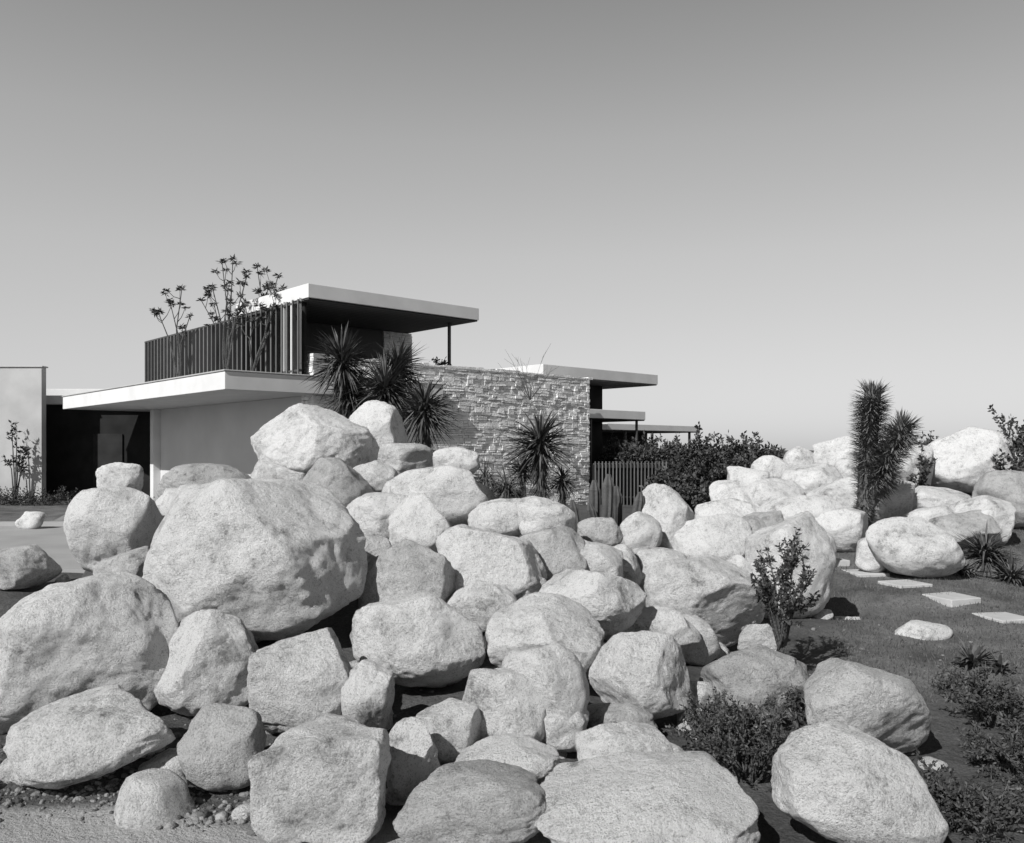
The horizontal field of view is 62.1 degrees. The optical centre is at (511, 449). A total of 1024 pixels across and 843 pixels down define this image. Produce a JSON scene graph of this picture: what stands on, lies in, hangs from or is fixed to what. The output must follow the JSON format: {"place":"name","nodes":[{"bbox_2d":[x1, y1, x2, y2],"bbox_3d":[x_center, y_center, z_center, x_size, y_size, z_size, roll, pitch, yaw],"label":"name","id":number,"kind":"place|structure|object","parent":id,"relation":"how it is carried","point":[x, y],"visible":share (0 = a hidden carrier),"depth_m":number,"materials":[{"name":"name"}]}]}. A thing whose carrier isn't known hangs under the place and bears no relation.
{"place":"outdoors","nodes":[
{"label":"outdoors","id":0,"kind":"place"},
{"bbox_2d":[0,526,84,572],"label":"driveway","id":1,"kind":"structure","parent":0,"point":[51,542],"depth_m":16.26,"materials":[{"name":"concrete"}]},
{"bbox_2d":[0,450,1023,842],"bbox_3d":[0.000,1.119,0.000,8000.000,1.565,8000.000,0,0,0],"label":"ground","id":2,"kind":"structure","parent":0,"point":[812,650],"depth_m":5.67,"materials":[{"name":"soil"}]},
{"bbox_2d":[0,544,61,589],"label":"boulder","id":3,"kind":"object","parent":2,"relation":"on","point":[27,566],"visible":1,"depth_m":7.46,"materials":[{"name":"stone"}]},
{"bbox_2d":[0,366,149,501],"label":"garage wing","id":4,"kind":"structure","parent":2,"relation":"on","point":[71,450],"depth_m":31.63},
{"bbox_2d":[93,434,122,487],"bbox_3d":[-15.050,0.600,31.660,1.100,2.400,0.060,0,0,0],"label":"carport door","id":5,"kind":"structure","parent":4,"relation":"in","point":[107,448],"depth_m":31.63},
{"bbox_2d":[0,570,178,723],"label":"boulder","id":6,"kind":"object","parent":2,"relation":"on","point":[59,640],"visible":0.8,"depth_m":4.95,"materials":[{"name":"stone"}]},
{"bbox_2d":[3,684,175,788],"bbox_3d":[-2.224,1.513,4.460,0.737,0.483,0.720,0,0,-35],"label":"boulder","id":7,"kind":"object","parent":2,"relation":"on","point":[90,734],"visible":1,"depth_m":4.27,"materials":[{"name":"stone"}]},
{"bbox_2d":[63,485,163,572],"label":"boulder","id":8,"kind":"object","parent":2,"relation":"on","point":[100,524],"visible":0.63,"depth_m":7.54,"materials":[{"name":"stone"}]},
{"bbox_2d":[95,462,143,490],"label":"boulder","id":9,"kind":"object","parent":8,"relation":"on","point":[130,475],"visible":0.76,"depth_m":21.66,"materials":[{"name":"stone"}]},
{"bbox_2d":[93,546,149,576],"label":"boulder","id":10,"kind":"object","parent":2,"relation":"on","point":[132,561],"visible":0.38,"depth_m":7.00,"materials":[{"name":"stone"}]},
{"bbox_2d":[156,463,250,497],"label":"boulder","id":11,"kind":"object","parent":2,"relation":"on","point":[184,474],"visible":0.45,"depth_m":9.38,"materials":[{"name":"stone"}]},
{"bbox_2d":[154,609,258,716],"bbox_3d":[-1.917,1.314,5.345,0.670,0.651,0.523,0,0,-32],"label":"boulder","id":12,"kind":"object","parent":2,"relation":"on","point":[211,651],"visible":0.79,"depth_m":5.16,"materials":[{"name":"stone"}]},
{"bbox_2d":[177,702,266,791],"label":"boulder","id":13,"kind":"object","parent":2,"relation":"on","point":[219,745],"visible":0.95,"depth_m":4.32,"materials":[{"name":"stone"}]},
{"bbox_2d":[161,396,302,478],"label":"garage wall","id":14,"kind":"structure","parent":2,"relation":"on","point":[219,433],"depth_m":26.53,"materials":[{"name":"grey paint"}]},
{"bbox_2d":[150,409,160,500],"bbox_3d":[-12.554,0.336,30.089,0.400,3.528,0.297,0,0,-43],"label":"garage wall post","id":15,"kind":"object","parent":14,"relation":"attached to","point":[155,447],"visible":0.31,"depth_m":29.95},
{"bbox_2d":[63,371,442,411],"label":"canopy slab","id":16,"kind":"structure","parent":14,"relation":"on","point":[223,387],"depth_m":22.58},
{"bbox_2d":[149,254,286,376],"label":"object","id":17,"kind":"object","parent":16,"relation":"on","point":[207,291],"visible":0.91,"depth_m":23.81,"materials":[{"name":"grey plant"}]},
{"bbox_2d":[145,299,298,381],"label":"louvers","id":18,"kind":"object","parent":16,"relation":"on","point":[201,350],"visible":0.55,"depth_m":24.52,"materials":[{"name":"metal"}]},
{"bbox_2d":[307,322,382,358],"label":"gloriette back wall","id":19,"kind":"structure","parent":16,"relation":"on","point":[372,337],"depth_m":26.28,"materials":[{"name":"grey wood"}]},
{"bbox_2d":[142,478,367,642],"bbox_3d":[-1.977,0.833,6.440,1.728,1.258,1.280,0,0,0],"label":"boulder","id":20,"kind":"object","parent":2,"relation":"on","point":[270,559],"visible":0.86,"depth_m":5.95,"materials":[{"name":"stone"}]},
{"bbox_2d":[250,457,306,481],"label":"boulder","id":21,"kind":"object","parent":2,"relation":"on","point":[264,467],"visible":0.24,"depth_m":10.52,"materials":[{"name":"stone"}]},
{"bbox_2d":[250,403,372,471],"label":"boulder","id":22,"kind":"object","parent":21,"relation":"on","point":[299,437],"visible":0.77,"depth_m":10.65,"materials":[{"name":"stone"}]},
{"bbox_2d":[247,627,352,732],"bbox_3d":[-1.229,1.373,5.095,0.641,0.600,0.536,0,0,0],"label":"boulder","id":23,"kind":"object","parent":2,"relation":"on","point":[294,681],"visible":0.84,"depth_m":4.88,"materials":[{"name":"stone"}]},
{"bbox_2d":[247,713,390,842],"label":"boulder","id":24,"kind":"object","parent":2,"relation":"on","point":[321,779],"visible":1,"depth_m":3.83,"materials":[{"name":"stone"}]},
{"bbox_2d":[301,457,373,506],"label":"boulder","id":25,"kind":"object","parent":2,"relation":"on","point":[343,482],"visible":0.66,"depth_m":9.19,"materials":[{"name":"stone"}]},
{"bbox_2d":[299,324,379,418],"bbox_3d":[-3.814,-0.576,19.026,2.034,4.759,1.958,0,0,0],"label":"yucca","id":26,"kind":"object","parent":2,"relation":"on","point":[342,358],"visible":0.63,"depth_m":18.79,"materials":[{"name":"grey plant"}]},
{"bbox_2d":[341,659,394,728],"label":"boulder","id":27,"kind":"object","parent":2,"relation":"on","point":[367,693],"visible":0.81,"depth_m":4.87,"materials":[{"name":"stone"}]},
{"bbox_2d":[353,460,398,491],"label":"boulder","id":28,"kind":"object","parent":2,"relation":"on","point":[376,475],"visible":0.45,"depth_m":9.76,"materials":[{"name":"stone"}]},
{"bbox_2d":[346,492,407,538],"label":"boulder","id":29,"kind":"object","parent":2,"relation":"on","point":[370,513],"visible":0.48,"depth_m":8.38,"materials":[{"name":"stone"}]},
{"bbox_2d":[349,400,407,462],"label":"boulder","id":30,"kind":"object","parent":2,"relation":"on","point":[381,421],"visible":0.52,"depth_m":11.20,"materials":[{"name":"stone"}]},
{"bbox_2d":[345,349,418,425],"bbox_3d":[-2.802,-0.227,18.572,2.067,4.062,2.017,0,0,0],"label":"yucca","id":31,"kind":"object","parent":2,"relation":"on","point":[382,386],"visible":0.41,"depth_m":18.41,"materials":[{"name":"black plant"}]},
{"bbox_2d":[362,333,434,430],"bbox_3d":[-2.600,-0.498,19.418,1.719,4.601,1.633,0,0,0],"label":"yucca","id":32,"kind":"object","parent":2,"relation":"on","point":[401,356],"visible":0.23,"depth_m":19.23,"materials":[{"name":"black plant"}]},
{"bbox_2d":[378,443,432,473],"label":"boulder","id":33,"kind":"object","parent":2,"relation":"on","point":[399,458],"visible":0.66,"depth_m":10.74,"materials":[{"name":"stone"}]},
{"bbox_2d":[358,539,455,608],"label":"boulder","id":34,"kind":"object","parent":2,"relation":"on","point":[403,567],"visible":0.59,"depth_m":6.58,"materials":[{"name":"stone"}]},
{"bbox_2d":[386,717,439,800],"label":"boulder","id":35,"kind":"object","parent":2,"relation":"on","point":[414,762],"visible":0.76,"depth_m":4.28,"materials":[{"name":"stone"}]},
{"bbox_2d":[350,592,485,687],"bbox_3d":[-0.644,1.270,5.643,0.885,0.642,0.629,0,0,31],"label":"boulder","id":36,"kind":"object","parent":2,"relation":"on","point":[423,639],"visible":0.99,"depth_m":5.46,"materials":[{"name":"stone"}]},
{"bbox_2d":[388,493,451,552],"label":"boulder","id":37,"kind":"object","parent":2,"relation":"on","point":[419,518],"visible":0.52,"depth_m":8.13,"materials":[{"name":"stone"}]},
{"bbox_2d":[393,372,461,450],"bbox_3d":[-1.867,0.052,18.166,1.762,3.506,1.742,0,0,23],"label":"yucca","id":38,"kind":"object","parent":2,"relation":"on","point":[423,419],"visible":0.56,"depth_m":18.03,"materials":[{"name":"grey plant"}]},
{"bbox_2d":[389,465,487,526],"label":"boulder","id":39,"kind":"object","parent":2,"relation":"on","point":[456,495],"visible":0.63,"depth_m":8.84,"materials":[{"name":"stone"}]},
{"bbox_2d":[305,363,586,503],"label":"stone wall","id":40,"kind":"structure","parent":2,"relation":"on","point":[507,417],"depth_m":26.45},
{"bbox_2d":[301,353,592,504],"bbox_3d":[-1.392,-0.253,25.729,10.727,4.510,0.652,0,0,-43],"label":"stone wall masonry","id":41,"kind":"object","parent":2,"relation":"on","point":[472,380],"visible":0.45,"depth_m":26.38,"materials":[{"name":"stone"}]},
{"bbox_2d":[236,283,478,319],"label":"roof slab","id":42,"kind":"structure","parent":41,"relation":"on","point":[322,292],"depth_m":23.01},
{"bbox_2d":[250,298,476,332],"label":"roof soffit","id":43,"kind":"structure","parent":42,"relation":"attached to","point":[320,311],"depth_m":24.69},
{"bbox_2d":[500,364,657,384],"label":"flat roof","id":44,"kind":"structure","parent":41,"relation":"on","point":[608,375],"depth_m":30.92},
{"bbox_2d":[416,698,480,765],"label":"boulder","id":45,"kind":"object","parent":2,"relation":"on","point":[452,725],"visible":0.73,"depth_m":4.59,"materials":[{"name":"stone"}]},
{"bbox_2d":[433,447,479,473],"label":"boulder","id":46,"kind":"object","parent":2,"relation":"on","point":[463,458],"visible":0.67,"depth_m":12.81,"materials":[{"name":"stone"}]},
{"bbox_2d":[393,759,545,842],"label":"boulder","id":47,"kind":"object","parent":2,"relation":"on","point":[481,801],"visible":0.97,"depth_m":3.79,"materials":[{"name":"stone"}]},
{"bbox_2d":[0,507,947,829],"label":"rocks","id":48,"kind":"object","parent":2,"relation":"on","point":[154,791],"visible":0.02,"depth_m":4.11,"materials":[{"name":"stone"}]},
{"bbox_2d":[446,580,516,631],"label":"boulder","id":49,"kind":"object","parent":2,"relation":"on","point":[480,603],"visible":0.56,"depth_m":6.53,"materials":[{"name":"stone"}]},
{"bbox_2d":[436,524,546,595],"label":"boulder","id":50,"kind":"object","parent":2,"relation":"on","point":[514,565],"visible":0.68,"depth_m":6.91,"materials":[{"name":"stone"}]},
{"bbox_2d":[467,498,520,536],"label":"boulder","id":51,"kind":"object","parent":2,"relation":"on","point":[500,516],"visible":0.69,"depth_m":8.57,"materials":[{"name":"stone"}]},
{"bbox_2d":[462,667,545,741],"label":"boulder","id":52,"kind":"object","parent":2,"relation":"on","point":[505,700],"visible":0.66,"depth_m":4.72,"materials":[{"name":"stone"}]},
{"bbox_2d":[455,733,559,782],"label":"boulder","id":53,"kind":"object","parent":2,"relation":"on","point":[540,760],"visible":0.59,"depth_m":4.40,"materials":[{"name":"stone"}]},
{"bbox_2d":[500,409,582,498],"bbox_3d":[0.546,0.476,16.505,1.745,2.654,1.669,0,0,33],"label":"yucca","id":54,"kind":"object","parent":2,"relation":"on","point":[540,446],"visible":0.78,"depth_m":16.37,"materials":[{"name":"grey plant"}]},
{"bbox_2d":[485,592,604,678],"bbox_3d":[0.225,1.283,5.800,0.819,0.573,0.702,0,0,0],"label":"boulder","id":55,"kind":"object","parent":2,"relation":"on","point":[537,620],"visible":0.67,"depth_m":5.61,"materials":[{"name":"stone"}]},
{"bbox_2d":[502,644,589,721],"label":"boulder","id":56,"kind":"object","parent":2,"relation":"on","point":[555,674],"visible":0.66,"depth_m":4.79,"materials":[{"name":"stone"}]},
{"bbox_2d":[517,496,575,534],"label":"boulder","id":57,"kind":"object","parent":2,"relation":"on","point":[535,513],"visible":0.79,"depth_m":8.52,"materials":[{"name":"stone"}]},
{"bbox_2d":[519,526,586,580],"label":"boulder","id":58,"kind":"object","parent":2,"relation":"on","point":[558,548],"visible":0.59,"depth_m":7.48,"materials":[{"name":"stone"}]},
{"bbox_2d":[542,709,588,751],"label":"boulder","id":59,"kind":"object","parent":2,"relation":"on","point":[559,734],"visible":0.5,"depth_m":4.74,"materials":[{"name":"stone"}]},
{"bbox_2d":[539,569,646,635],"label":"boulder","id":60,"kind":"object","parent":2,"relation":"on","point":[613,604],"visible":0.81,"depth_m":6.59,"materials":[{"name":"stone"}]},
{"bbox_2d":[577,517,622,545],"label":"boulder","id":61,"kind":"object","parent":2,"relation":"on","point":[604,530],"visible":0.68,"depth_m":9.13,"materials":[{"name":"stone"}]},
{"bbox_2d":[580,540,623,576],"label":"boulder","id":62,"kind":"object","parent":2,"relation":"on","point":[603,558],"visible":0.42,"depth_m":7.56,"materials":[{"name":"stone"}]},
{"bbox_2d":[569,474,643,531],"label":"columnar cactus","id":63,"kind":"object","parent":2,"relation":"on","point":[611,500],"visible":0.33,"depth_m":11.34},
{"bbox_2d":[587,703,657,728],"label":"boulder","id":64,"kind":"object","parent":2,"relation":"on","point":[603,713],"visible":0.54,"depth_m":5.06,"materials":[{"name":"stone"}]},
{"bbox_2d":[575,721,673,760],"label":"boulder","id":65,"kind":"object","parent":2,"relation":"on","point":[605,739],"visible":0.48,"depth_m":4.43,"materials":[{"name":"stone"}]},
{"bbox_2d":[592,461,667,504],"bbox_3d":[3.950,1.140,28.375,2.500,1.520,0.350,0,0,0],"label":"slat fence","id":66,"kind":"object","parent":2,"relation":"on","point":[628,479],"visible":0.46,"depth_m":28.50,"materials":[{"name":"wood"}]},
{"bbox_2d":[589,630,691,719],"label":"boulder","id":67,"kind":"object","parent":2,"relation":"on","point":[648,671],"visible":0.86,"depth_m":5.33,"materials":[{"name":"stone"}]},
{"bbox_2d":[620,511,661,549],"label":"boulder","id":68,"kind":"object","parent":2,"relation":"on","point":[639,529],"visible":0.84,"depth_m":10.60,"materials":[{"name":"stone"}]},
{"bbox_2d":[608,430,675,462],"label":"bush","id":69,"kind":"object","parent":2,"relation":"on","point":[649,452],"visible":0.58,"depth_m":30.39,"materials":[{"name":"grey plant"}]},
{"bbox_2d":[534,751,760,842],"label":"boulder","id":70,"kind":"object","parent":2,"relation":"on","point":[668,797],"visible":0.95,"depth_m":3.76,"materials":[{"name":"stone"}]},
{"bbox_2d":[623,605,701,654],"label":"boulder","id":71,"kind":"object","parent":2,"relation":"on","point":[678,626],"visible":0.5,"depth_m":6.89,"materials":[{"name":"stone"}]},
{"bbox_2d":[641,483,693,549],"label":"boulder","id":72,"kind":"object","parent":2,"relation":"on","point":[669,509],"visible":0.52,"depth_m":11.15,"materials":[{"name":"stone"}]},
{"bbox_2d":[655,422,726,484],"bbox_3d":[6.525,0.475,29.938,3.526,2.981,2.998,0,0,-20],"label":"bush","id":73,"kind":"object","parent":2,"relation":"on","point":[701,464],"visible":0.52,"depth_m":29.74,"materials":[{"name":"grey plant"}]},
{"bbox_2d":[673,469,710,509],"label":"bush","id":74,"kind":"object","parent":2,"relation":"on","point":[691,496],"visible":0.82,"depth_m":24.38,"materials":[{"name":"black plant"}]},
{"bbox_2d":[682,614,720,665],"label":"boulder","id":75,"kind":"object","parent":2,"relation":"on","point":[707,651],"visible":0.48,"depth_m":7.05,"materials":[{"name":"stone"}]},
{"bbox_2d":[644,556,762,646],"bbox_3d":[1.732,1.385,7.747,1.094,0.838,0.841,0,0,0],"label":"boulder","id":76,"kind":"object","parent":2,"relation":"on","point":[717,594],"visible":0.72,"depth_m":7.47,"materials":[{"name":"stone"}]},
{"bbox_2d":[674,513,752,559],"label":"boulder","id":77,"kind":"object","parent":2,"relation":"on","point":[723,535],"visible":0.48,"depth_m":10.88,"materials":[{"name":"stone"}]},
{"bbox_2d":[694,498,758,518],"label":"boulder","id":78,"kind":"object","parent":2,"relation":"on","point":[737,507],"visible":0.48,"depth_m":13.20,"materials":[{"name":"stone"}]},
{"bbox_2d":[663,686,810,783],"bbox_3d":[1.380,1.648,4.740,0.738,0.600,0.856,0,0,-31],"label":"shrub","id":79,"kind":"object","parent":2,"relation":"on","point":[749,749],"visible":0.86,"depth_m":4.75,"materials":[{"name":"grey plant"}]},
{"bbox_2d":[706,429,783,478],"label":"bush","id":80,"kind":"object","parent":2,"relation":"on","point":[737,454],"visible":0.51,"depth_m":28.62,"materials":[{"name":"grey plant"}]},
{"bbox_2d":[699,644,808,720],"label":"boulder","id":81,"kind":"object","parent":2,"relation":"on","point":[754,674],"visible":0.64,"depth_m":5.54,"materials":[{"name":"stone"}]},
{"bbox_2d":[746,478,805,505],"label":"boulder","id":82,"kind":"object","parent":2,"relation":"on","point":[761,492],"visible":0.46,"depth_m":14.56,"materials":[{"name":"stone"}]},
{"bbox_2d":[750,527,821,653],"bbox_3d":[2.215,1.157,6.931,0.580,1.081,0.707,0,0,0],"label":"shrub","id":83,"kind":"object","parent":2,"relation":"on","point":[787,610],"visible":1,"depth_m":6.92,"materials":[{"name":"grey plant"}]},
{"bbox_2d":[744,511,835,618],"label":"boulder","id":84,"kind":"object","parent":2,"relation":"on","point":[820,555],"visible":0.63,"depth_m":8.74,"materials":[{"name":"stone"}]},
{"bbox_2d":[758,495,843,519],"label":"boulder","id":85,"kind":"object","parent":2,"relation":"on","point":[816,506],"visible":0.4,"depth_m":12.67,"materials":[{"name":"stone"}]},
{"bbox_2d":[780,463,843,493],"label":"boulder","id":86,"kind":"object","parent":2,"relation":"on","point":[808,478],"visible":0.38,"depth_m":15.72,"materials":[{"name":"stone"}]},
{"bbox_2d":[813,436,858,465],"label":"boulder","id":87,"kind":"object","parent":2,"relation":"on","point":[831,452],"visible":0.35,"depth_m":19.31,"materials":[{"name":"stone"}]},
{"bbox_2d":[806,477,874,512],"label":"boulder","id":88,"kind":"object","parent":2,"relation":"on","point":[839,490],"visible":0.3,"depth_m":14.35,"materials":[{"name":"stone"}]},
{"bbox_2d":[816,507,867,551],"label":"boulder","id":89,"kind":"object","parent":2,"relation":"on","point":[845,528],"visible":0.72,"depth_m":12.30,"materials":[{"name":"stone"}]},
{"bbox_2d":[771,720,948,842],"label":"boulder","id":90,"kind":"object","parent":2,"relation":"on","point":[837,781],"visible":1,"depth_m":3.73,"materials":[{"name":"stone"}]},
{"bbox_2d":[803,658,931,752],"bbox_3d":[2.095,1.532,5.088,0.790,0.575,0.623,0,0,0],"label":"boulder","id":91,"kind":"object","parent":2,"relation":"on","point":[891,710],"visible":0.82,"depth_m":4.85,"materials":[{"name":"stone"}]},
{"bbox_2d":[847,379,926,528],"bbox_3d":[5.609,0.235,12.915,1.131,2.691,1.249,0,0,0],"label":"joshua tree","id":92,"kind":"object","parent":2,"relation":"on","point":[875,469],"visible":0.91,"depth_m":12.75,"materials":[{"name":"grey plant"}]},
{"bbox_2d":[873,480,915,522],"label":"boulder","id":93,"kind":"object","parent":2,"relation":"on","point":[900,504],"visible":0.33,"depth_m":14.26,"materials":[{"name":"stone"}]},
{"bbox_2d":[866,517,965,577],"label":"boulder","id":94,"kind":"object","parent":2,"relation":"on","point":[916,546],"visible":0.99,"depth_m":10.79,"materials":[{"name":"stone"}]},
{"bbox_2d":[894,620,952,640],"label":"boulder","id":95,"kind":"object","parent":2,"relation":"on","point":[922,630],"visible":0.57,"depth_m":8.44,"materials":[{"name":"stone"}]},
{"bbox_2d":[825,529,1023,702],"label":"grass","id":96,"kind":"structure","parent":2,"relation":"on","point":[919,640],"depth_m":8.68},
{"bbox_2d":[912,486,970,510],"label":"boulder","id":97,"kind":"object","parent":2,"relation":"on","point":[927,496],"visible":0.35,"depth_m":14.57,"materials":[{"name":"stone"}]},
{"bbox_2d":[929,510,1001,548],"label":"boulder","id":98,"kind":"object","parent":2,"relation":"on","point":[967,523],"visible":0.59,"depth_m":12.52,"materials":[{"name":"stone"}]},
{"bbox_2d":[911,746,1023,842],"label":"shrub","id":99,"kind":"object","parent":2,"relation":"on","point":[988,809],"visible":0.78,"depth_m":4.08,"materials":[{"name":"grey plant"}]},
{"bbox_2d":[927,426,1015,494],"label":"boulder","id":100,"kind":"object","parent":2,"relation":"on","point":[964,462],"visible":0.57,"depth_m":16.88,"materials":[{"name":"stone"}]},
{"bbox_2d":[934,657,1023,727],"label":"shrub","id":101,"kind":"object","parent":2,"relation":"on","point":[984,705],"visible":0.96,"depth_m":5.53,"materials":[{"name":"grey plant"}]},
{"bbox_2d":[950,495,1015,545],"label":"boulder","id":102,"kind":"object","parent":2,"relation":"on","point":[1001,512],"visible":0.57,"depth_m":12.80,"materials":[{"name":"stone"}]},
{"bbox_2d":[952,523,1021,576],"bbox_3d":[6.693,1.401,11.948,1.108,0.861,1.189,0,0,0],"label":"aloe","id":103,"kind":"object","parent":2,"relation":"on","point":[983,548],"visible":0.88,"depth_m":11.86,"materials":[{"name":"grey plant"}]},
{"bbox_2d":[952,711,1023,783],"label":"shrub","id":104,"kind":"object","parent":2,"relation":"on","point":[1011,757],"visible":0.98,"depth_m":4.79,"materials":[{"name":"grey plant"}]},
{"bbox_2d":[972,470,1023,528],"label":"boulder","id":105,"kind":"object","parent":2,"relation":"on","point":[1006,485],"visible":0.58,"depth_m":14.02,"materials":[{"name":"stone"}]},
{"bbox_2d":[987,404,1023,470],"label":"bush","id":106,"kind":"object","parent":2,"relation":"on","point":[1018,442],"visible":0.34,"depth_m":16.76,"materials":[{"name":"grey plant"}]},
{"bbox_2d":[0,622,1023,835],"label":"gravel","id":107,"kind":"structure","parent":0,"point":[200,816],"depth_m":4.24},
{"bbox_2d":[0,0,1023,449],"label":"sky","id":108,"kind":"structure","parent":0,"point":[764,210],"materials":[{"name":"grey"}]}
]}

